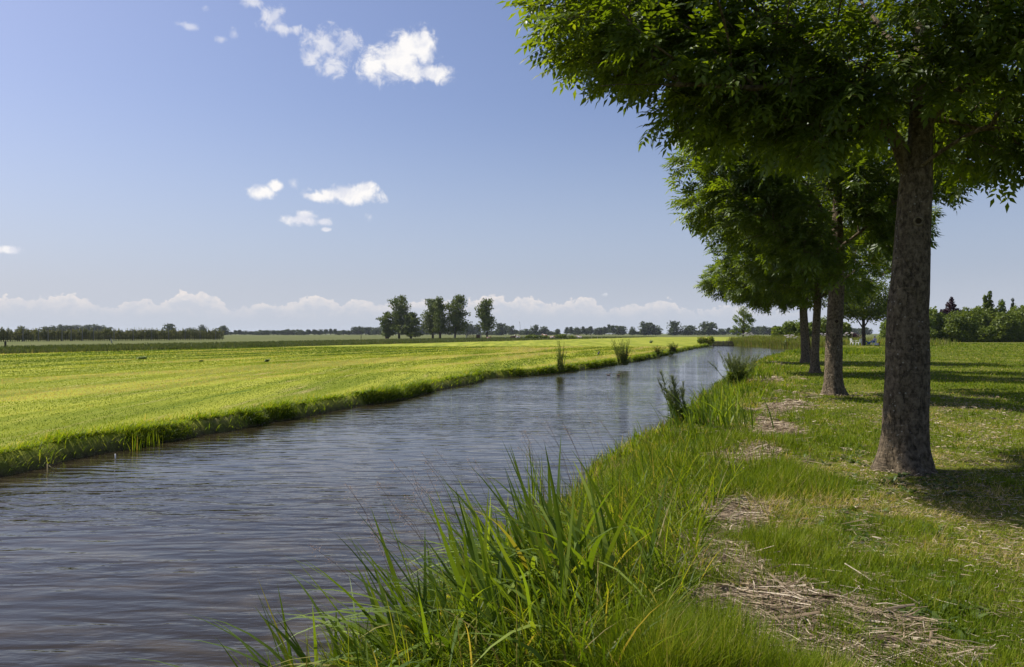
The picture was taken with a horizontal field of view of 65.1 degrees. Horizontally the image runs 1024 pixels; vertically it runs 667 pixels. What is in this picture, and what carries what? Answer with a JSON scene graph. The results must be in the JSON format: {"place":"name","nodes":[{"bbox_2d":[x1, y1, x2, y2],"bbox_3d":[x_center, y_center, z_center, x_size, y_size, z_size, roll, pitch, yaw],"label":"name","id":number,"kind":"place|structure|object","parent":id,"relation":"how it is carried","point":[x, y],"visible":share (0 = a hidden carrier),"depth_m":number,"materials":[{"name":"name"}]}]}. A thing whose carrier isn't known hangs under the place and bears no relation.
{"place":"outdoors","nodes":[
{"label":"outdoors","id":0,"kind":"place"},
{"bbox_2d":[0,336,656,353],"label":"meadow grass","id":1,"kind":"structure","parent":0,"point":[33,348],"depth_m":116.63,"materials":[{"name":"green plant"}]},
{"bbox_2d":[0,344,733,476],"bbox_3d":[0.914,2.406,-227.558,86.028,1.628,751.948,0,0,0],"label":"riverbed","id":2,"kind":"structure","parent":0,"point":[68,457],"depth_m":19.80,"materials":[{"name":"soil"}]},
{"bbox_2d":[0,337,741,475],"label":"mown field","id":3,"kind":"structure","parent":0,"point":[24,457],"depth_m":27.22,"materials":[{"name":"plant"}]},
{"bbox_2d":[553,340,566,370],"bbox_3d":[2.531,1.144,42.387,0.780,1.621,1.037,0,0,-36],"label":"willowherb","id":4,"kind":"object","parent":3,"relation":"on","point":[561,362],"visible":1,"depth_m":42.27,"materials":[{"name":"green plant"}]},
{"bbox_2d":[612,338,632,364],"bbox_3d":[6.834,1.128,49.592,1.596,1.659,1.705,0,0,0],"label":"willowherb","id":5,"kind":"object","parent":3,"relation":"on","point":[621,354],"visible":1,"depth_m":49.41,"materials":[{"name":"green plant"}]},
{"bbox_2d":[650,345,665,352],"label":"bank shrub","id":6,"kind":"object","parent":3,"relation":"on","point":[656,350],"visible":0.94,"depth_m":75.85,"materials":[{"name":"green plant"}]},
{"bbox_2d":[666,343,677,351],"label":"bank shrub","id":7,"kind":"object","parent":3,"relation":"on","point":[672,348],"visible":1,"depth_m":82.80,"materials":[{"name":"green plant"}]},
{"bbox_2d":[697,336,706,343],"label":"bank shrub","id":8,"kind":"object","parent":3,"relation":"on","point":[700,340],"visible":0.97,"depth_m":139.61,"materials":[{"name":"green plant"}]},
{"bbox_2d":[705,336,714,345],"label":"bank shrub","id":9,"kind":"object","parent":3,"relation":"on","point":[711,340],"visible":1,"depth_m":139.63,"materials":[{"name":"green plant"}]},
{"bbox_2d":[729,306,754,336],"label":"young tree","id":10,"kind":"object","parent":3,"relation":"on","point":[746,317],"visible":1,"depth_m":151.86,"materials":[{"name":"green plant"}]},
{"bbox_2d":[0,345,796,666],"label":"river water","id":11,"kind":"structure","parent":0,"point":[128,557],"depth_m":10.09,"materials":[{"name":"liquid"}]},
{"bbox_2d":[124,434,141,450],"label":"reed clump","id":12,"kind":"object","parent":11,"relation":"on","point":[135,448],"visible":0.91,"depth_m":15.11,"materials":[{"name":"green plant"}]},
{"bbox_2d":[141,432,162,446],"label":"reed clump","id":13,"kind":"object","parent":11,"relation":"on","point":[148,441],"visible":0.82,"depth_m":15.65,"materials":[{"name":"green plant"}]},
{"bbox_2d":[520,442,546,498],"bbox_3d":[0.324,1.853,10.706,0.460,0.894,0.347,0,0,40],"label":"reed clump","id":14,"kind":"object","parent":11,"relation":"in","point":[533,488],"visible":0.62,"depth_m":10.71,"materials":[{"name":"green plant"}]},
{"bbox_2d":[559,455,618,503],"bbox_3d":[1.004,1.905,10.318,0.891,0.774,0.804,0,0,-33],"label":"reed clump","id":15,"kind":"object","parent":11,"relation":"in","point":[589,478],"visible":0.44,"depth_m":10.36,"materials":[{"name":"green plant"}]},
{"bbox_2d":[0,334,879,353],"bbox_3d":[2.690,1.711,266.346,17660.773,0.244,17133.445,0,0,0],"label":"meadow","id":16,"kind":"structure","parent":0,"point":[244,338],"depth_m":289.56,"materials":[{"name":"plant"}]},
{"bbox_2d":[0,327,7,341],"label":"orchard tree","id":17,"kind":"object","parent":16,"relation":"on","point":[3,334],"visible":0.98,"depth_m":176.54,"materials":[{"name":"green plant"}]},
{"bbox_2d":[4,328,11,341],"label":"orchard tree","id":18,"kind":"object","parent":16,"relation":"on","point":[7,335],"visible":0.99,"depth_m":177.05,"materials":[{"name":"green plant"}]},
{"bbox_2d":[58,324,68,330],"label":"distant tree","id":19,"kind":"object","parent":16,"relation":"on","point":[63,327],"visible":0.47,"depth_m":852.61,"materials":[{"name":"green plant"}]},
{"bbox_2d":[88,324,99,331],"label":"distant tree","id":20,"kind":"object","parent":16,"relation":"on","point":[94,327],"visible":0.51,"depth_m":879.06,"materials":[{"name":"green plant"}]},
{"bbox_2d":[162,323,175,332],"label":"distant tree","id":21,"kind":"object","parent":16,"relation":"on","point":[169,327],"visible":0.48,"depth_m":817.75,"materials":[{"name":"green plant"}]},
{"bbox_2d":[198,324,207,330],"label":"distant tree","id":22,"kind":"object","parent":16,"relation":"on","point":[200,328],"visible":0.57,"depth_m":817.77,"materials":[{"name":"green plant"}]},
{"bbox_2d":[214,325,229,334],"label":"distant tree","id":23,"kind":"object","parent":16,"relation":"on","point":[225,329],"visible":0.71,"depth_m":817.04,"materials":[{"name":"green plant"}]},
{"bbox_2d":[257,330,268,334],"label":"distant tree","id":24,"kind":"object","parent":16,"relation":"on","point":[262,332],"visible":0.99,"depth_m":878.44,"materials":[{"name":"green plant"}]},
{"bbox_2d":[353,326,361,334],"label":"distant tree","id":25,"kind":"object","parent":16,"relation":"on","point":[358,331],"visible":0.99,"depth_m":930.02,"materials":[{"name":"green plant"}]},
{"bbox_2d":[371,327,379,334],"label":"distant tree","id":26,"kind":"object","parent":16,"relation":"on","point":[375,330],"visible":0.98,"depth_m":896.05,"materials":[{"name":"green plant"}]},
{"bbox_2d":[375,311,395,338],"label":"willow tree","id":27,"kind":"object","parent":16,"relation":"on","point":[385,324],"visible":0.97,"depth_m":283.73,"materials":[{"name":"green plant"}]},
{"bbox_2d":[387,294,411,338],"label":"willow tree","id":28,"kind":"object","parent":16,"relation":"on","point":[398,320],"visible":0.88,"depth_m":283.31,"materials":[{"name":"green plant"}]},
{"bbox_2d":[398,311,422,338],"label":"willow tree","id":29,"kind":"object","parent":16,"relation":"on","point":[411,321],"visible":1,"depth_m":280.35,"materials":[{"name":"green plant"}]},
{"bbox_2d":[418,299,438,337],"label":"willow tree","id":30,"kind":"object","parent":16,"relation":"on","point":[427,324],"visible":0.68,"depth_m":286.02,"materials":[{"name":"green plant"}]},
{"bbox_2d":[431,296,448,337],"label":"willow tree","id":31,"kind":"object","parent":16,"relation":"on","point":[440,320],"visible":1,"depth_m":281.78,"materials":[{"name":"green plant"}]},
{"bbox_2d":[441,294,470,337],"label":"willow tree","id":32,"kind":"object","parent":16,"relation":"on","point":[455,317],"visible":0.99,"depth_m":283.88,"materials":[{"name":"green plant"}]},
{"bbox_2d":[461,320,474,334],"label":"distant tree","id":33,"kind":"object","parent":16,"relation":"on","point":[469,331],"visible":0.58,"depth_m":818.43,"materials":[{"name":"green plant"}]},
{"bbox_2d":[474,298,496,336],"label":"willow tree","id":34,"kind":"object","parent":16,"relation":"on","point":[484,309],"visible":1,"depth_m":278.58,"materials":[{"name":"green plant"}]},
{"bbox_2d":[493,323,507,334],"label":"distant tree","id":35,"kind":"object","parent":16,"relation":"on","point":[500,330],"visible":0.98,"depth_m":818.37,"materials":[{"name":"green plant"}]},
{"bbox_2d":[507,325,515,334],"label":"distant tree","id":36,"kind":"object","parent":16,"relation":"on","point":[510,331],"visible":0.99,"depth_m":885.75,"materials":[{"name":"green plant"}]},
{"bbox_2d":[521,328,529,334],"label":"distant tree","id":37,"kind":"object","parent":16,"relation":"on","point":[526,332],"visible":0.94,"depth_m":870.77,"materials":[{"name":"green plant"}]},
{"bbox_2d":[525,334,538,337],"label":"bush","id":38,"kind":"object","parent":16,"relation":"on","point":[531,336],"visible":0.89,"depth_m":261.04,"materials":[{"name":"green plant"}]},
{"bbox_2d":[529,324,539,334],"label":"distant tree","id":39,"kind":"object","parent":16,"relation":"on","point":[534,330],"visible":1,"depth_m":818.59,"materials":[{"name":"green plant"}]},
{"bbox_2d":[538,326,549,334],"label":"distant tree","id":40,"kind":"object","parent":16,"relation":"on","point":[543,330],"visible":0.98,"depth_m":817.78,"materials":[{"name":"green plant"}]},
{"bbox_2d":[554,334,566,337],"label":"bush","id":41,"kind":"object","parent":16,"relation":"on","point":[560,336],"visible":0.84,"depth_m":261.45,"materials":[{"name":"green plant"}]},
{"bbox_2d":[574,327,581,334],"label":"distant tree","id":42,"kind":"object","parent":16,"relation":"on","point":[577,329],"visible":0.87,"depth_m":940.56,"materials":[{"name":"green plant"}]},
{"bbox_2d":[602,326,607,334],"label":"distant tree","id":43,"kind":"object","parent":16,"relation":"on","point":[604,331],"visible":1,"depth_m":906.71,"materials":[{"name":"green plant"}]},
{"bbox_2d":[609,325,616,334],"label":"distant tree","id":44,"kind":"object","parent":16,"relation":"on","point":[613,329],"visible":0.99,"depth_m":880.91,"materials":[{"name":"green plant"}]},
{"bbox_2d":[614,326,624,334],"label":"distant tree","id":45,"kind":"object","parent":16,"relation":"on","point":[619,331],"visible":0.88,"depth_m":895.18,"materials":[{"name":"green plant"}]},
{"bbox_2d":[620,326,626,334],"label":"distant tree","id":46,"kind":"object","parent":16,"relation":"on","point":[625,330],"visible":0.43,"depth_m":940.32,"materials":[{"name":"green plant"}]},
{"bbox_2d":[629,327,635,334],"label":"distant tree","id":47,"kind":"object","parent":16,"relation":"on","point":[631,331],"visible":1,"depth_m":778.78,"materials":[{"name":"green plant"}]},
{"bbox_2d":[638,321,653,334],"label":"distant tree","id":48,"kind":"object","parent":16,"relation":"on","point":[646,327],"visible":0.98,"depth_m":777.72,"materials":[{"name":"green plant"}]},
{"bbox_2d":[649,324,662,334],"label":"distant tree","id":49,"kind":"object","parent":16,"relation":"on","point":[656,329],"visible":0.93,"depth_m":777.45,"materials":[{"name":"green plant"}]},
{"bbox_2d":[666,320,681,334],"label":"distant tree","id":50,"kind":"object","parent":16,"relation":"on","point":[674,329],"visible":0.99,"depth_m":778.91,"materials":[{"name":"green plant"}]},
{"bbox_2d":[680,325,696,334],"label":"distant tree","id":51,"kind":"object","parent":16,"relation":"on","point":[688,330],"visible":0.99,"depth_m":776.98,"materials":[{"name":"green plant"}]},
{"bbox_2d":[697,321,720,334],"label":"distant tree","id":52,"kind":"object","parent":16,"relation":"on","point":[707,329],"visible":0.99,"depth_m":776.84,"materials":[{"name":"green plant"}]},
{"bbox_2d":[717,328,727,334],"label":"distant tree","id":53,"kind":"object","parent":16,"relation":"on","point":[723,331],"visible":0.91,"depth_m":886.21,"materials":[{"name":"green plant"}]},
{"bbox_2d":[749,327,756,334],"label":"distant tree","id":54,"kind":"object","parent":16,"relation":"on","point":[753,331],"visible":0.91,"depth_m":893.97,"materials":[{"name":"green plant"}]},
{"bbox_2d":[758,326,768,334],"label":"distant tree","id":55,"kind":"object","parent":16,"relation":"on","point":[762,331],"visible":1,"depth_m":868.82,"materials":[{"name":"green plant"}]},
{"bbox_2d":[929,313,935,336],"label":"garden shrub","id":56,"kind":"object","parent":16,"relation":"on","point":[932,323],"visible":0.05,"depth_m":148.92,"materials":[{"name":"green plant"}]},
{"bbox_2d":[929,306,944,334],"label":"garden shrub","id":57,"kind":"object","parent":16,"relation":"on","point":[936,315],"visible":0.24,"depth_m":151.80,"materials":[{"name":"green plant"}]},
{"bbox_2d":[937,330,954,341],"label":"shrub","id":58,"kind":"object","parent":16,"relation":"on","point":[940,335],"visible":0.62,"depth_m":149.25,"materials":[{"name":"green plant"}]},
{"bbox_2d":[939,297,964,315],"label":"copper beech","id":59,"kind":"object","parent":16,"relation":"on","point":[951,305],"visible":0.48,"depth_m":155.66,"materials":[{"name":"purple plant"}]},
{"bbox_2d":[942,310,979,341],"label":"garden shrub","id":60,"kind":"object","parent":16,"relation":"on","point":[960,325],"visible":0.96,"depth_m":148.12,"materials":[{"name":"green plant"}]},
{"bbox_2d":[965,332,984,341],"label":"shrub","id":61,"kind":"object","parent":16,"relation":"on","point":[972,339],"visible":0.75,"depth_m":146.96,"materials":[{"name":"green plant"}]},
{"bbox_2d":[960,305,993,330],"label":"garden shrub","id":62,"kind":"object","parent":16,"relation":"on","point":[985,318],"visible":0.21,"depth_m":151.78,"materials":[{"name":"green plant"}]},
{"bbox_2d":[974,325,996,341],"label":"shrub","id":63,"kind":"object","parent":16,"relation":"on","point":[989,332],"visible":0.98,"depth_m":146.18,"materials":[{"name":"green plant"}]},
{"bbox_2d":[979,291,994,317],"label":"young maple","id":64,"kind":"object","parent":16,"relation":"on","point":[987,303],"visible":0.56,"depth_m":155.76,"materials":[{"name":"green plant"}]},
{"bbox_2d":[972,305,1007,341],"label":"garden shrub","id":65,"kind":"object","parent":16,"relation":"on","point":[993,310],"visible":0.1,"depth_m":155.14,"materials":[{"name":"green plant"}]},
{"bbox_2d":[996,299,1006,311],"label":"birch","id":66,"kind":"object","parent":16,"relation":"on","point":[1001,304],"visible":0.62,"depth_m":155.71,"materials":[{"name":"green plant"}]},
{"bbox_2d":[990,311,1020,341],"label":"garden shrub","id":67,"kind":"object","parent":16,"relation":"on","point":[1006,325],"visible":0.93,"depth_m":148.65,"materials":[{"name":"green plant"}]},
{"bbox_2d":[1008,331,1022,341],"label":"shrub","id":68,"kind":"object","parent":16,"relation":"on","point":[1016,338],"visible":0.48,"depth_m":148.68,"materials":[{"name":"green plant"}]},
{"bbox_2d":[1008,305,1023,333],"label":"garden shrub","id":69,"kind":"object","parent":16,"relation":"on","point":[1018,312],"visible":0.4,"depth_m":151.68,"materials":[{"name":"green plant"}]},
{"bbox_2d":[0,0,1023,333],"label":"sky","id":70,"kind":"structure","parent":0,"point":[243,165],"materials":[{"name":"blue"}]},
{"bbox_2d":[411,342,1023,666],"bbox_3d":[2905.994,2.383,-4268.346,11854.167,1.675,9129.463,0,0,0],"label":"lawn","id":71,"kind":"structure","parent":0,"point":[1006,513],"depth_m":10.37,"materials":[{"name":"plant"}]},
{"bbox_2d":[134,568,343,666],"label":"iris clump","id":72,"kind":"object","parent":71,"relation":"on","point":[336,651],"visible":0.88,"depth_m":4.30,"materials":[{"name":"green plant"}]},
{"bbox_2d":[259,502,525,666],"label":"iris clump","id":73,"kind":"object","parent":71,"relation":"on","point":[378,615],"visible":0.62,"depth_m":4.10,"materials":[{"name":"green plant"}]},
{"bbox_2d":[301,462,581,666],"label":"iris clump","id":74,"kind":"object","parent":71,"relation":"on","point":[477,585],"visible":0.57,"depth_m":4.10,"materials":[{"name":"green plant"}]},
{"bbox_2d":[310,398,633,604],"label":"seeding grass","id":75,"kind":"structure","parent":71,"relation":"on","point":[465,491],"depth_m":6.15,"materials":[{"name":"green plant"}]},
{"bbox_2d":[409,470,593,603],"bbox_3d":[-0.092,1.627,5.791,1.515,1.107,1.775,0,0,-22],"label":"iris clump","id":76,"kind":"object","parent":71,"relation":"on","point":[495,565],"visible":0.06,"depth_m":5.72,"materials":[{"name":"green plant"}]},
{"bbox_2d":[245,433,760,666],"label":"foreground grass","id":77,"kind":"structure","parent":71,"relation":"on","point":[517,652],"depth_m":4.36,"materials":[{"name":"green plant"}]},
{"bbox_2d":[374,437,671,666],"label":"iris clump","id":78,"kind":"object","parent":71,"relation":"on","point":[541,540],"visible":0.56,"depth_m":4.89,"materials":[{"name":"green plant"}]},
{"bbox_2d":[296,351,825,666],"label":"bank grass","id":79,"kind":"structure","parent":71,"relation":"on","point":[648,435],"depth_m":8.83,"materials":[{"name":"green plant"}]},
{"bbox_2d":[655,368,700,427],"bbox_3d":[3.015,1.152,14.178,0.842,1.072,0.803,0,0,-27],"label":"dock plant","id":80,"kind":"object","parent":71,"relation":"on","point":[677,406],"visible":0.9,"depth_m":14.07,"materials":[{"name":"green plant"}]},
{"bbox_2d":[638,384,773,438],"bbox_3d":[3.342,1.416,13.782,2.144,1.313,2.281,0,0,0],"label":"iris clump","id":81,"kind":"object","parent":71,"relation":"on","point":[725,417],"visible":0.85,"depth_m":13.46,"materials":[{"name":"green plant"}]},
{"bbox_2d":[689,382,760,421],"bbox_3d":[3.830,1.352,15.554,1.468,0.976,1.472,0,0,-11],"label":"iris clump","id":82,"kind":"object","parent":71,"relation":"on","point":[717,403],"visible":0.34,"depth_m":15.48,"materials":[{"name":"green plant"}]},
{"bbox_2d":[691,377,766,402],"bbox_3d":[5.271,1.515,19.508,1.971,1.104,1.743,0,0,19],"label":"iris clump","id":83,"kind":"object","parent":71,"relation":"on","point":[733,389],"visible":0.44,"depth_m":19.50,"materials":[{"name":"green plant"}]},
{"bbox_2d":[707,350,759,385],"bbox_3d":[7.213,1.097,26.026,1.705,1.203,1.625,0,0,0],"label":"dock plant","id":84,"kind":"object","parent":71,"relation":"on","point":[735,367],"visible":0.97,"depth_m":25.82,"materials":[{"name":"green plant"}]},
{"bbox_2d":[497,426,990,666],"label":"broadleaf weeds","id":85,"kind":"object","parent":71,"relation":"on","point":[933,613],"visible":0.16,"depth_m":5.83,"materials":[{"name":"green plant"}]},
{"bbox_2d":[497,0,1023,476],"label":"ash tree","id":86,"kind":"object","parent":71,"relation":"on","point":[715,68],"visible":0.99,"depth_m":8.88,"materials":[{"name":"green plant"}]},
{"bbox_2d":[743,361,779,378],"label":"iris clump","id":87,"kind":"object","parent":71,"relation":"on","point":[755,375],"visible":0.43,"depth_m":27.38,"materials":[{"name":"green plant"}]},
{"bbox_2d":[512,361,1023,666],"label":"reed litter","id":88,"kind":"object","parent":71,"relation":"on","point":[728,511],"visible":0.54,"depth_m":5.08,"materials":[{"name":"beige plant"}]},
{"bbox_2d":[771,325,791,336],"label":"elder bush","id":89,"kind":"object","parent":71,"relation":"on","point":[776,330],"visible":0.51,"depth_m":130.27,"materials":[{"name":"green plant"}]},
{"bbox_2d":[729,334,847,348],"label":"reed bed","id":90,"kind":"object","parent":71,"relation":"on","point":[777,341],"visible":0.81,"depth_m":128.07,"materials":[{"name":"green plant"}]},
{"bbox_2d":[693,195,886,362],"bbox_3d":[15.939,-3.674,44.237,10.028,10.849,10.338,0,0,35],"label":"ash tree","id":91,"kind":"object","parent":71,"relation":"on","point":[708,288],"visible":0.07,"depth_m":43.78,"materials":[{"name":"green plant"}]},
{"bbox_2d":[782,320,810,336],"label":"elder bush","id":92,"kind":"object","parent":71,"relation":"on","point":[794,327],"visible":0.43,"depth_m":129.73,"materials":[{"name":"green plant"}]},
{"bbox_2d":[805,294,810,358],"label":"leaning stem","id":93,"kind":"object","parent":71,"relation":"on","point":[808,338],"visible":0.48,"depth_m":32.82,"materials":[{"name":"brown wood"}]},
{"bbox_2d":[808,321,824,336],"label":"elder bush","id":94,"kind":"object","parent":71,"relation":"on","point":[810,328],"visible":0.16,"depth_m":129.80,"materials":[{"name":"green plant"}]},
{"bbox_2d":[687,120,954,372],"bbox_3d":[12.099,-3.901,32.178,9.520,11.267,9.494,0,0,-35],"label":"ash tree","id":95,"kind":"object","parent":71,"relation":"on","point":[758,280],"visible":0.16,"depth_m":31.62,"materials":[{"name":"green plant"}]},
{"bbox_2d":[820,315,826,336],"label":"elder bush","id":96,"kind":"object","parent":71,"relation":"on","point":[823,320],"visible":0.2,"depth_m":130.50,"materials":[{"name":"green plant"}]},
{"bbox_2d":[781,347,884,353],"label":"ditch grass","id":97,"kind":"structure","parent":71,"relation":"on","point":[850,350],"depth_m":64.26,"materials":[{"name":"green plant"}]},
{"bbox_2d":[660,0,1020,395],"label":"ash tree","id":98,"kind":"object","parent":71,"relation":"on","point":[741,200],"visible":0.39,"depth_m":19.82,"materials":[{"name":"green plant"}]},
{"bbox_2d":[726,336,960,344],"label":"tall herbs","id":99,"kind":"object","parent":71,"relation":"on","point":[882,340],"visible":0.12,"depth_m":114.53,"materials":[{"name":"green plant"}]},
{"bbox_2d":[843,322,852,337],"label":"elder bush","id":100,"kind":"object","parent":71,"relation":"on","point":[847,327],"visible":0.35,"depth_m":130.12,"materials":[{"name":"green plant"}]},
{"bbox_2d":[843,271,889,345],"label":"lawn tree","id":101,"kind":"object","parent":71,"relation":"on","point":[876,310],"visible":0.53,"depth_m":104.91,"materials":[{"name":"green plant"}]},
{"bbox_2d":[877,319,885,339],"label":"garden shrub","id":102,"kind":"object","parent":71,"relation":"on","point":[882,331],"visible":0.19,"depth_m":139.61,"materials":[{"name":"green plant"}]},
{"bbox_2d":[930,327,937,340],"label":"shrub","id":103,"kind":"object","parent":71,"relation":"on","point":[933,331],"visible":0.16,"depth_m":146.15,"materials":[{"name":"green plant"}]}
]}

